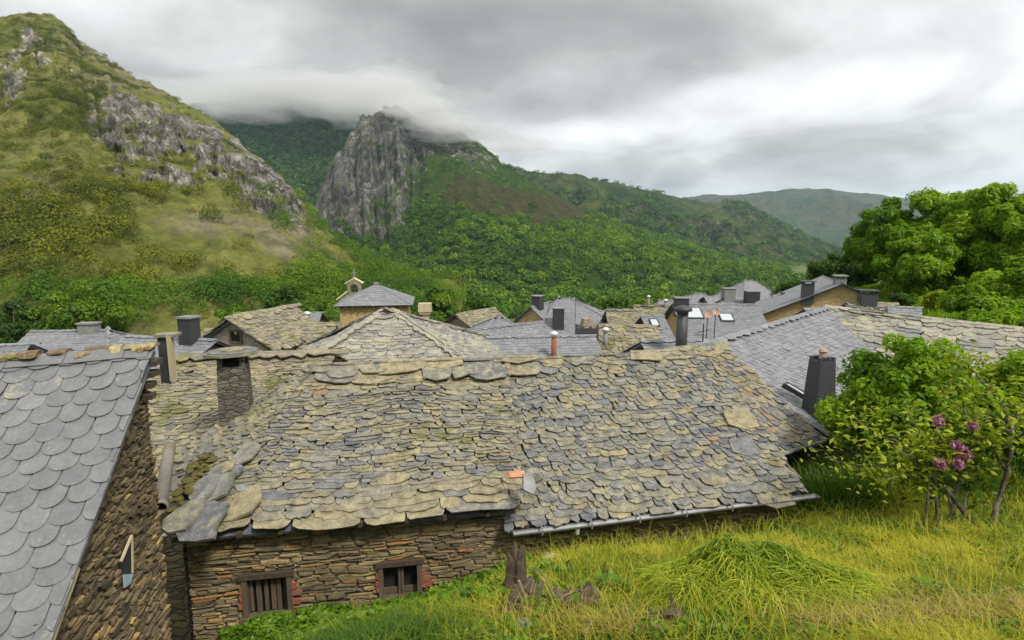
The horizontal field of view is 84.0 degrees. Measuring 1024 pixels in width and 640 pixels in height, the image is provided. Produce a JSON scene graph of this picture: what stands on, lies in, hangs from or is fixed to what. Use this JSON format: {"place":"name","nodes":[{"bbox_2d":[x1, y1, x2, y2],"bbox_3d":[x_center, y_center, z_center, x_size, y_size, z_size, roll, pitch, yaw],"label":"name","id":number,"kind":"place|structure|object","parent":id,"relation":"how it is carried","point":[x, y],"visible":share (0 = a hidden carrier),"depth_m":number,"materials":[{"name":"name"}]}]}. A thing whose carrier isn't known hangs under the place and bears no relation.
{"place":"outdoors","nodes":[
{"label":"outdoors","id":0,"kind":"place"},
{"bbox_2d":[0,332,181,639],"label":"slate house","id":1,"kind":"structure","parent":0,"point":[82,556],"depth_m":5.46,"materials":[{"name":"grey stone"}]},
{"bbox_2d":[118,535,133,587],"bbox_3d":[-3.854,2.427,5.693,0.046,0.448,0.272,-2,9,-12],"label":"window","id":2,"kind":"structure","parent":1,"relation":"in","point":[126,562],"depth_m":5.69,"materials":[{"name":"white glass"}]},
{"bbox_2d":[0,13,461,336],"bbox_3d":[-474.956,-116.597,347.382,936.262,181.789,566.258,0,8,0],"label":"hillside","id":3,"kind":"structure","parent":0,"point":[173,226],"depth_m":169.09,"materials":[{"name":"green plant"}]},
{"bbox_2d":[0,11,468,287],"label":"hillside scrub","id":4,"kind":"object","parent":3,"relation":"on","point":[41,220],"visible":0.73,"depth_m":142.39,"materials":[{"name":"green plant"}]},
{"bbox_2d":[0,156,469,334],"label":"hillside thicket","id":5,"kind":"object","parent":3,"relation":"on","point":[418,283],"visible":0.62,"depth_m":123.07,"materials":[{"name":"green plant"}]},
{"bbox_2d":[186,99,377,206],"bbox_3d":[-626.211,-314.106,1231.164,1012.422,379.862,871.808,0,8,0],"label":"wooded slope","id":6,"kind":"structure","parent":0,"point":[214,110],"depth_m":1256.85,"materials":[{"name":"green plant"}]},
{"bbox_2d":[222,94,358,214],"bbox_3d":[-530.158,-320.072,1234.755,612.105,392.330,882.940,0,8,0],"label":"slope forest","id":7,"kind":"object","parent":6,"relation":"on","point":[309,160],"visible":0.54,"depth_m":1194.77,"materials":[{"name":"green plant"}]},
{"bbox_2d":[0,0,1023,197],"label":"sky","id":8,"kind":"structure","parent":0,"point":[679,98],"materials":[{"name":"grey"}]},
{"bbox_2d":[312,104,771,318],"bbox_3d":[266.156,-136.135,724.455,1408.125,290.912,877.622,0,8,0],"label":"mountain","id":9,"kind":"structure","parent":0,"point":[377,205],"depth_m":654.99,"materials":[{"name":"grey stone"}]},
{"bbox_2d":[316,105,809,318],"bbox_3d":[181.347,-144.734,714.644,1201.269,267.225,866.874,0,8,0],"label":"mountain forest","id":10,"kind":"object","parent":9,"relation":"on","point":[772,273],"visible":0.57,"depth_m":484.54,"materials":[{"name":"green plant"}]},
{"bbox_2d":[220,263,1023,639],"bbox_3d":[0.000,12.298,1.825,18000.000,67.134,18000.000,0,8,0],"label":"ground","id":11,"kind":"structure","parent":0,"point":[803,269],"depth_m":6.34,"materials":[{"name":"green plant"}]},
{"bbox_2d":[0,341,48,353],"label":"village house","id":12,"kind":"structure","parent":11,"relation":"on","point":[5,348],"depth_m":21.27,"materials":[{"name":"grey stone"}]},
{"bbox_2d":[0,297,54,343],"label":"valley tree","id":13,"kind":"object","parent":11,"relation":"on","point":[19,319],"visible":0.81,"depth_m":83.49,"materials":[{"name":"green plant"}]},
{"bbox_2d":[17,321,129,352],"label":"village house","id":14,"kind":"structure","parent":11,"relation":"on","point":[83,335],"depth_m":23.75,"materials":[{"name":"grey stone"}]},
{"bbox_2d":[36,275,136,332],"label":"valley tree","id":15,"kind":"object","parent":11,"relation":"on","point":[106,306],"visible":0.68,"depth_m":85.71,"materials":[{"name":"green plant"}]},
{"bbox_2d":[113,315,234,380],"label":"village house","id":16,"kind":"structure","parent":11,"relation":"on","point":[189,340],"depth_m":19.49,"materials":[{"name":"grey stone"}]},
{"bbox_2d":[201,328,212,336],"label":"village house","id":17,"kind":"structure","parent":11,"relation":"on","point":[205,331],"depth_m":26.78,"materials":[{"name":"stone"}]},
{"bbox_2d":[212,304,248,325],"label":"valley tree","id":18,"kind":"object","parent":11,"relation":"on","point":[232,309],"visible":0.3,"depth_m":93.84,"materials":[{"name":"green plant"}]},
{"bbox_2d":[147,346,350,639],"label":"village house","id":19,"kind":"structure","parent":11,"relation":"on","point":[202,394],"depth_m":11.91,"materials":[{"name":"stone"}]},
{"bbox_2d":[201,303,318,350],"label":"village house","id":20,"kind":"structure","parent":11,"relation":"on","point":[274,328],"depth_m":23.72,"materials":[{"name":"stone"}]},
{"bbox_2d":[228,329,242,343],"bbox_3d":[-11.316,0.674,23.322,0.590,0.580,0.100,2,9,12],"label":"window","id":21,"kind":"structure","parent":20,"relation":"in","point":[237,338],"depth_m":23.30,"materials":[{"name":"brown wood"}]},
{"bbox_2d":[261,284,306,308],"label":"valley tree","id":22,"kind":"object","parent":11,"relation":"on","point":[286,294],"visible":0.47,"depth_m":96.05,"materials":[{"name":"green plant"}]},
{"bbox_2d":[299,297,336,321],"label":"valley tree","id":23,"kind":"object","parent":11,"relation":"on","point":[313,305],"visible":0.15,"depth_m":84.06,"materials":[{"name":"green plant"}]},
{"bbox_2d":[296,322,341,349],"bbox_3d":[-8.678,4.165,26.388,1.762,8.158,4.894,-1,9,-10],"label":"village house","id":24,"kind":"structure","parent":11,"relation":"on","point":[313,330],"depth_m":25.69,"materials":[{"name":"stone"}]},
{"bbox_2d":[310,312,329,321],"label":"village house","id":25,"kind":"structure","parent":11,"relation":"on","point":[320,316],"depth_m":48.17,"materials":[{"name":"grey stone"}]},
{"bbox_2d":[334,269,414,327],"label":"church","id":26,"kind":"structure","parent":11,"relation":"on","point":[360,303],"depth_m":44.79,"materials":[{"name":"grey stone"}]},
{"bbox_2d":[218,551,565,639],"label":"ground cover","id":27,"kind":"object","parent":11,"relation":"on","point":[265,626],"visible":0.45,"depth_m":8.16,"materials":[{"name":"green plant"}]},
{"bbox_2d":[302,307,507,361],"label":"village house","id":28,"kind":"structure","parent":11,"relation":"on","point":[384,333],"depth_m":18.13,"materials":[{"name":"stone"}]},
{"bbox_2d":[418,302,431,318],"bbox_3d":[-3.638,1.583,24.101,0.560,4.620,0.560,-1,8,-6],"label":"chimney post","id":29,"kind":"object","parent":11,"relation":"on","point":[424,309],"visible":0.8,"depth_m":23.54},
{"bbox_2d":[411,285,460,321],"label":"valley tree","id":30,"kind":"object","parent":11,"relation":"on","point":[444,307],"visible":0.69,"depth_m":96.17,"materials":[{"name":"green plant"}]},
{"bbox_2d":[417,579,461,610],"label":"weed","id":31,"kind":"object","parent":11,"relation":"on","point":[432,592],"visible":0.3,"depth_m":6.11,"materials":[{"name":"green plant"}]},
{"bbox_2d":[442,572,510,615],"bbox_3d":[-0.323,2.875,5.804,0.788,0.343,0.616,-5,10,-31],"label":"weed","id":32,"kind":"object","parent":11,"relation":"on","point":[467,589],"visible":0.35,"depth_m":5.86,"materials":[{"name":"green plant"}]},
{"bbox_2d":[443,307,510,328],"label":"village house","id":33,"kind":"structure","parent":11,"relation":"on","point":[467,319],"depth_m":42.72,"materials":[{"name":"stone"}]},
{"bbox_2d":[460,295,505,314],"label":"valley tree","id":34,"kind":"object","parent":11,"relation":"on","point":[474,302],"visible":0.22,"depth_m":97.09,"materials":[{"name":"green plant"}]},
{"bbox_2d":[160,346,820,639],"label":"stone barn","id":35,"kind":"structure","parent":11,"relation":"on","point":[360,482],"depth_m":9.62,"materials":[{"name":"slate"},{"name":"stone"},{"name":"wood"}]},
{"bbox_2d":[156,442,175,514],"bbox_3d":[-5.285,2.360,8.675,0.200,0.335,2.144,-4,9,-27],"label":"drain pipe","id":36,"kind":"object","parent":35,"relation":"attached to","point":[163,486],"visible":0.77,"depth_m":8.48,"materials":[{"name":"beige plastic"}]},
{"bbox_2d":[165,452,217,514],"bbox_3d":[-5.098,2.653,9.000,0.555,0.715,1.456,0,8,0],"label":"moss","id":37,"kind":"object","parent":35,"relation":"on","point":[191,479],"visible":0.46,"depth_m":9.02,"materials":[{"name":"green plant"}]},
{"bbox_2d":[237,568,295,623],"bbox_3d":[-3.688,4.138,8.608,0.799,0.747,0.232,-1,9,-10],"label":"window","id":38,"kind":"structure","parent":35,"relation":"in","point":[262,591],"depth_m":8.61,"materials":[{"name":"brown wood"}]},
{"bbox_2d":[375,557,423,603],"bbox_3d":[-1.757,4.062,8.941,0.754,0.669,0.232,-1,9,-10],"label":"window","id":39,"kind":"structure","parent":35,"relation":"in","point":[397,577],"depth_m":8.96,"materials":[{"name":"brown wood"}]},
{"bbox_2d":[466,316,514,328],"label":"village house","id":40,"kind":"structure","parent":11,"relation":"on","point":[496,320],"depth_m":39.84,"materials":[{"name":"grey stone"}]},
{"bbox_2d":[467,320,548,335],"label":"village house","id":41,"kind":"structure","parent":11,"relation":"on","point":[532,328],"depth_m":26.30,"materials":[{"name":"grey stone"}]},
{"bbox_2d":[495,541,526,593],"bbox_3d":[0.059,2.693,5.916,0.497,0.725,0.490,0,8,0],"label":"tree stump","id":42,"kind":"object","parent":11,"relation":"on","point":[516,571],"visible":0.27,"depth_m":5.88,"materials":[{"name":"brown wood"}]},
{"bbox_2d":[498,567,543,622],"bbox_3d":[0.091,2.598,5.295,0.291,0.390,0.499,6,10,33],"label":"rotten log","id":43,"kind":"object","parent":11,"relation":"on","point":[513,594],"visible":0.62,"depth_m":5.26,"materials":[{"name":"brown wood"}]},
{"bbox_2d":[516,617,531,632],"bbox_3d":[0.096,2.532,4.717,0.143,0.127,0.117,0,8,0],"label":"stone","id":44,"kind":"object","parent":11,"relation":"on","point":[523,622],"visible":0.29,"depth_m":4.69,"materials":[{"name":"grey stone"}]},
{"bbox_2d":[513,295,552,322],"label":"village house","id":45,"kind":"structure","parent":11,"relation":"on","point":[537,309],"depth_m":43.44,"materials":[{"name":"grey stone"}]},
{"bbox_2d":[521,579,544,601],"bbox_3d":[0.271,2.700,5.542,0.421,0.288,0.210,3,9,20],"label":"rotten log","id":46,"kind":"object","parent":11,"relation":"on","point":[523,581],"visible":0.04,"depth_m":5.50,"materials":[{"name":"brown wood"}]},
{"bbox_2d":[506,571,580,632],"bbox_3d":[0.283,2.491,4.916,0.565,0.400,0.566,6,10,36],"label":"weed","id":47,"kind":"object","parent":11,"relation":"on","point":[536,577],"visible":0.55,"depth_m":4.94,"materials":[{"name":"green plant"}]},
{"bbox_2d":[485,331,602,356],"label":"village house","id":48,"kind":"structure","parent":11,"relation":"on","point":[553,343],"depth_m":21.20,"materials":[{"name":"grey stone"}]},
{"bbox_2d":[518,571,575,612],"bbox_3d":[0.306,2.399,4.973,0.514,0.425,0.056,-1,8,-4],"label":"bare branch","id":49,"kind":"object","parent":11,"relation":"on","point":[523,591],"visible":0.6,"depth_m":4.97,"materials":[{"name":"brown wood"}]},
{"bbox_2d":[544,560,596,586],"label":"weed","id":50,"kind":"object","parent":11,"relation":"on","point":[558,571],"visible":0.44,"depth_m":6.30,"materials":[{"name":"green plant"}]},
{"bbox_2d":[542,581,600,614],"bbox_3d":[0.564,2.533,5.131,0.528,0.293,0.282,-2,9,-16],"label":"rotten log","id":51,"kind":"object","parent":11,"relation":"on","point":[590,588],"visible":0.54,"depth_m":5.11,"materials":[{"name":"brown wood"}]},
{"bbox_2d":[541,296,605,334],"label":"village house","id":52,"kind":"structure","parent":11,"relation":"on","point":[564,316],"depth_m":43.05,"materials":[{"name":"grey stone"}]},
{"bbox_2d":[597,293,613,313],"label":"village house","id":53,"kind":"structure","parent":11,"relation":"on","point":[603,311],"depth_m":45.85,"materials":[{"name":"grey stone"}]},
{"bbox_2d":[591,295,632,309],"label":"valley tree","id":54,"kind":"object","parent":11,"relation":"on","point":[614,302],"visible":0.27,"depth_m":98.71,"materials":[{"name":"green plant"}]},
{"bbox_2d":[592,568,638,598],"bbox_3d":[1.043,2.641,5.648,0.678,0.411,0.485,0,8,0],"label":"weed","id":55,"kind":"object","parent":11,"relation":"on","point":[613,577],"visible":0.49,"depth_m":5.65,"materials":[{"name":"green plant"}]},
{"bbox_2d":[575,318,660,353],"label":"village house","id":56,"kind":"structure","parent":11,"relation":"on","point":[615,338],"depth_m":24.63,"materials":[{"name":"stone"}]},
{"bbox_2d":[601,309,649,323],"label":"village house","id":57,"kind":"structure","parent":11,"relation":"on","point":[621,316],"depth_m":39.31,"materials":[{"name":"stone"}]},
{"bbox_2d":[605,624,667,629],"bbox_3d":[0.974,2.386,4.409,0.508,0.066,0.046,1,8,4],"label":"stick","id":58,"kind":"object","parent":11,"relation":"on","point":[633,627],"visible":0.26,"depth_m":4.40,"materials":[{"name":"brown wood"}]},
{"bbox_2d":[631,295,670,314],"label":"village house","id":59,"kind":"structure","parent":11,"relation":"on","point":[655,309],"depth_m":45.47,"materials":[{"name":"stone"}]},
{"bbox_2d":[634,290,670,304],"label":"valley tree","id":60,"kind":"object","parent":11,"relation":"on","point":[656,295],"visible":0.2,"depth_m":103.34,"materials":[{"name":"green plant"}]},
{"bbox_2d":[635,315,674,338],"bbox_3d":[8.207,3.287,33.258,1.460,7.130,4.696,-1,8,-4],"label":"village house","id":61,"kind":"structure","parent":11,"relation":"on","point":[659,321],"depth_m":32.53,"materials":[{"name":"grey stone"}]},
{"bbox_2d":[652,299,668,304],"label":"village house","id":62,"kind":"structure","parent":11,"relation":"on","point":[659,302],"depth_m":53.83,"materials":[{"name":"grey stone"}]},
{"bbox_2d":[642,593,684,624],"bbox_3d":[1.240,2.411,4.628,0.388,0.260,0.216,-2,9,-13],"label":"rotten log","id":63,"kind":"object","parent":11,"relation":"on","point":[668,616],"visible":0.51,"depth_m":4.63,"materials":[{"name":"brown wood"}]},
{"bbox_2d":[658,328,668,338],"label":"village house","id":64,"kind":"structure","parent":11,"relation":"on","point":[662,334],"depth_m":29.80,"materials":[{"name":"grey stone"}]},
{"bbox_2d":[621,305,714,352],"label":"village house","id":65,"kind":"structure","parent":11,"relation":"on","point":[683,311],"depth_m":15.53,"materials":[{"name":"grey stone"}]},
{"bbox_2d":[667,292,707,304],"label":"village house","id":66,"kind":"structure","parent":11,"relation":"on","point":[695,297],"depth_m":51.67,"materials":[{"name":"grey stone"}]},
{"bbox_2d":[664,296,767,338],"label":"village house","id":67,"kind":"structure","parent":11,"relation":"on","point":[719,319],"depth_m":34.33,"materials":[{"name":"grey stone"}]},
{"bbox_2d":[699,296,743,302],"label":"village house","id":68,"kind":"structure","parent":11,"relation":"on","point":[709,299],"depth_m":49.87,"materials":[{"name":"grey stone"}]},
{"bbox_2d":[441,565,1023,639],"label":"cut straw","id":69,"kind":"object","parent":11,"relation":"on","point":[977,610],"visible":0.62,"depth_m":4.67,"materials":[{"name":"yellow plant"}]},
{"bbox_2d":[715,287,761,303],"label":"village house","id":70,"kind":"structure","parent":11,"relation":"on","point":[728,295],"depth_m":46.49,"materials":[{"name":"grey stone"}]},
{"bbox_2d":[464,501,1023,639],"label":"meadow weeds","id":71,"kind":"object","parent":11,"relation":"on","point":[642,621],"visible":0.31,"depth_m":4.75,"materials":[{"name":"green plant"}]},
{"bbox_2d":[712,279,775,298],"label":"village house","id":72,"kind":"structure","parent":11,"relation":"on","point":[754,284],"depth_m":57.55,"materials":[{"name":"grey stone"}]},
{"bbox_2d":[663,341,826,466],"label":"village house","id":73,"kind":"structure","parent":11,"relation":"on","point":[786,426],"depth_m":12.51,"materials":[{"name":"stone"}]},
{"bbox_2d":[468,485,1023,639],"bbox_3d":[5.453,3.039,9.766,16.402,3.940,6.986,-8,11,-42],"label":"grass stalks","id":74,"kind":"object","parent":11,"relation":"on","point":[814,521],"depth_m":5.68,"materials":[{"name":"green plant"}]},
{"bbox_2d":[622,532,904,619],"bbox_3d":[2.485,2.482,5.414,2.890,1.014,1.723,0,8,0],"label":"grass heap","id":75,"kind":"object","parent":11,"relation":"on","point":[789,564],"depth_m":5.11,"materials":[{"name":"green plant"}]},
{"bbox_2d":[772,278,808,293],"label":"broadleaf tree","id":76,"kind":"object","parent":11,"relation":"on","point":[785,285],"visible":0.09,"depth_m":56.05,"materials":[{"name":"green plant"}]},
{"bbox_2d":[696,306,911,466],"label":"village house","id":77,"kind":"structure","parent":11,"relation":"on","point":[794,361],"depth_m":15.71,"materials":[{"name":"grey stone"}]},
{"bbox_2d":[795,308,816,314],"bbox_3d":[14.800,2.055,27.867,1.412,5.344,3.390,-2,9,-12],"label":"village house","id":78,"kind":"structure","parent":11,"relation":"on","point":[804,310],"depth_m":27.53,"materials":[{"name":"grey stone"}]},
{"bbox_2d":[755,275,881,322],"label":"village house","id":79,"kind":"structure","parent":11,"relation":"on","point":[821,291],"depth_m":35.18,"materials":[{"name":"grey stone"}]},
{"bbox_2d":[805,251,862,287],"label":"broadleaf tree","id":80,"kind":"object","parent":11,"relation":"on","point":[836,263],"visible":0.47,"depth_m":50.67,"materials":[{"name":"green plant"}]},
{"bbox_2d":[842,253,883,287],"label":"broadleaf tree","id":81,"kind":"object","parent":11,"relation":"on","point":[855,273],"visible":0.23,"depth_m":49.27,"materials":[{"name":"green plant"}]},
{"bbox_2d":[841,289,898,311],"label":"village house","id":82,"kind":"structure","parent":11,"relation":"on","point":[867,301],"depth_m":27.51,"materials":[{"name":"stone"}]},
{"bbox_2d":[842,196,920,278],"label":"broadleaf tree","id":83,"kind":"object","parent":11,"relation":"on","point":[865,244],"visible":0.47,"depth_m":42.73,"materials":[{"name":"green plant"}]},
{"bbox_2d":[887,292,919,305],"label":"shrub","id":84,"kind":"object","parent":11,"relation":"on","point":[902,298],"visible":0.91,"depth_m":35.46,"materials":[{"name":"green plant"}]},
{"bbox_2d":[887,305,923,315],"bbox_3d":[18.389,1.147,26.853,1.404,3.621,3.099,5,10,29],"label":"village house","id":85,"kind":"structure","parent":11,"relation":"on","point":[911,310],"depth_m":26.47,"materials":[{"name":"grey stone"}]},
{"bbox_2d":[797,394,1023,527],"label":"fruit tree","id":86,"kind":"object","parent":11,"relation":"on","point":[916,437],"visible":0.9,"depth_m":8.30,"materials":[{"name":"green plant"}]},
{"bbox_2d":[814,333,1009,490],"bbox_3d":[7.506,1.954,10.909,3.204,3.552,2.973,0,8,0],"label":"leafy bush","id":87,"kind":"object","parent":11,"relation":"on","point":[904,375],"visible":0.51,"depth_m":10.35,"materials":[{"name":"green plant"}]},
{"bbox_2d":[854,276,971,318],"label":"bank grass","id":88,"kind":"structure","parent":11,"relation":"on","point":[882,296],"depth_m":37.34,"materials":[{"name":"green plant"}]},
{"bbox_2d":[871,228,972,295],"bbox_3d":[27.981,-3.674,38.970,5.590,5.166,5.263,-4,9,-25],"label":"broadleaf tree","id":89,"kind":"object","parent":11,"relation":"on","point":[918,262],"visible":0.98,"depth_m":37.75,"materials":[{"name":"green plant"}]},
{"bbox_2d":[825,305,1023,376],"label":"village house","id":90,"kind":"structure","parent":11,"relation":"on","point":[870,329],"depth_m":19.12,"materials":[{"name":"stone"}]},
{"bbox_2d":[897,187,965,284],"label":"broadleaf tree","id":91,"kind":"object","parent":11,"relation":"on","point":[935,203],"visible":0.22,"depth_m":40.47,"materials":[{"name":"green plant"}]},
{"bbox_2d":[920,289,943,309],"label":"shrub","id":92,"kind":"object","parent":11,"relation":"on","point":[929,299],"visible":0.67,"depth_m":32.64,"materials":[{"name":"green plant"}]},
{"bbox_2d":[892,575,973,618],"bbox_3d":[3.858,2.586,5.222,0.557,0.337,0.672,3,9,19],"label":"weed","id":93,"kind":"object","parent":11,"relation":"on","point":[923,578],"visible":0.23,"depth_m":5.28,"materials":[{"name":"green plant"}]},
{"bbox_2d":[865,367,1023,521],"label":"lilac bush","id":94,"kind":"object","parent":11,"relation":"on","point":[956,445],"visible":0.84,"depth_m":8.38,"materials":[{"name":"green plant"}]},
{"bbox_2d":[920,334,1023,526],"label":"fruit tree","id":95,"kind":"object","parent":11,"relation":"on","point":[1013,422],"visible":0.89,"depth_m":8.27,"materials":[{"name":"green plant"}]},
{"bbox_2d":[937,283,1023,319],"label":"shrub","id":96,"kind":"object","parent":11,"relation":"on","point":[959,298],"visible":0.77,"depth_m":24.60,"materials":[{"name":"green plant"}]},
{"bbox_2d":[946,356,1014,459],"bbox_3d":[9.293,2.277,11.609,1.785,3.078,1.862,-3,9,-22],"label":"leafy bush","id":97,"kind":"object","parent":11,"relation":"on","point":[958,364],"visible":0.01,"depth_m":11.45,"materials":[{"name":"green plant"}]},
{"bbox_2d":[939,181,1023,282],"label":"broadleaf tree","id":98,"kind":"object","parent":11,"relation":"on","point":[986,225],"visible":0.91,"depth_m":36.42,"materials":[{"name":"green plant"}]},
{"bbox_2d":[959,305,1023,327],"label":"shrub","id":99,"kind":"object","parent":11,"relation":"on","point":[1011,316],"visible":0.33,"depth_m":20.84,"materials":[{"name":"green plant"}]},
{"bbox_2d":[969,267,1023,299],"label":"shrub","id":100,"kind":"object","parent":11,"relation":"on","point":[1009,282],"visible":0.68,"depth_m":26.37,"materials":[{"name":"green plant"}]},
{"bbox_2d":[973,347,1023,473],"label":"leafy bush","id":101,"kind":"object","parent":11,"relation":"on","point":[1012,364],"visible":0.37,"depth_m":10.50,"materials":[{"name":"green plant"}]},
{"bbox_2d":[512,169,840,262],"bbox_3d":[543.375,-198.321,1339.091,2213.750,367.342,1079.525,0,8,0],"label":"ridge","id":102,"kind":"structure","parent":0,"point":[718,212],"depth_m":1299.45,"materials":[{"name":"green plant"}]},
{"bbox_2d":[506,164,844,265],"bbox_3d":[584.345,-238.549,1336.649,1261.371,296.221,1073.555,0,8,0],"label":"ridge forest","id":103,"kind":"object","parent":102,"relation":"on","point":[788,228],"visible":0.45,"depth_m":1184.26,"materials":[{"name":"green plant"}]},
{"bbox_2d":[683,188,932,247],"bbox_3d":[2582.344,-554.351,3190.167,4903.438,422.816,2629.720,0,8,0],"label":"ridge","id":104,"kind":"structure","parent":0,"point":[830,216],"depth_m":2847.32,"materials":[{"name":"green plant"}]}
]}

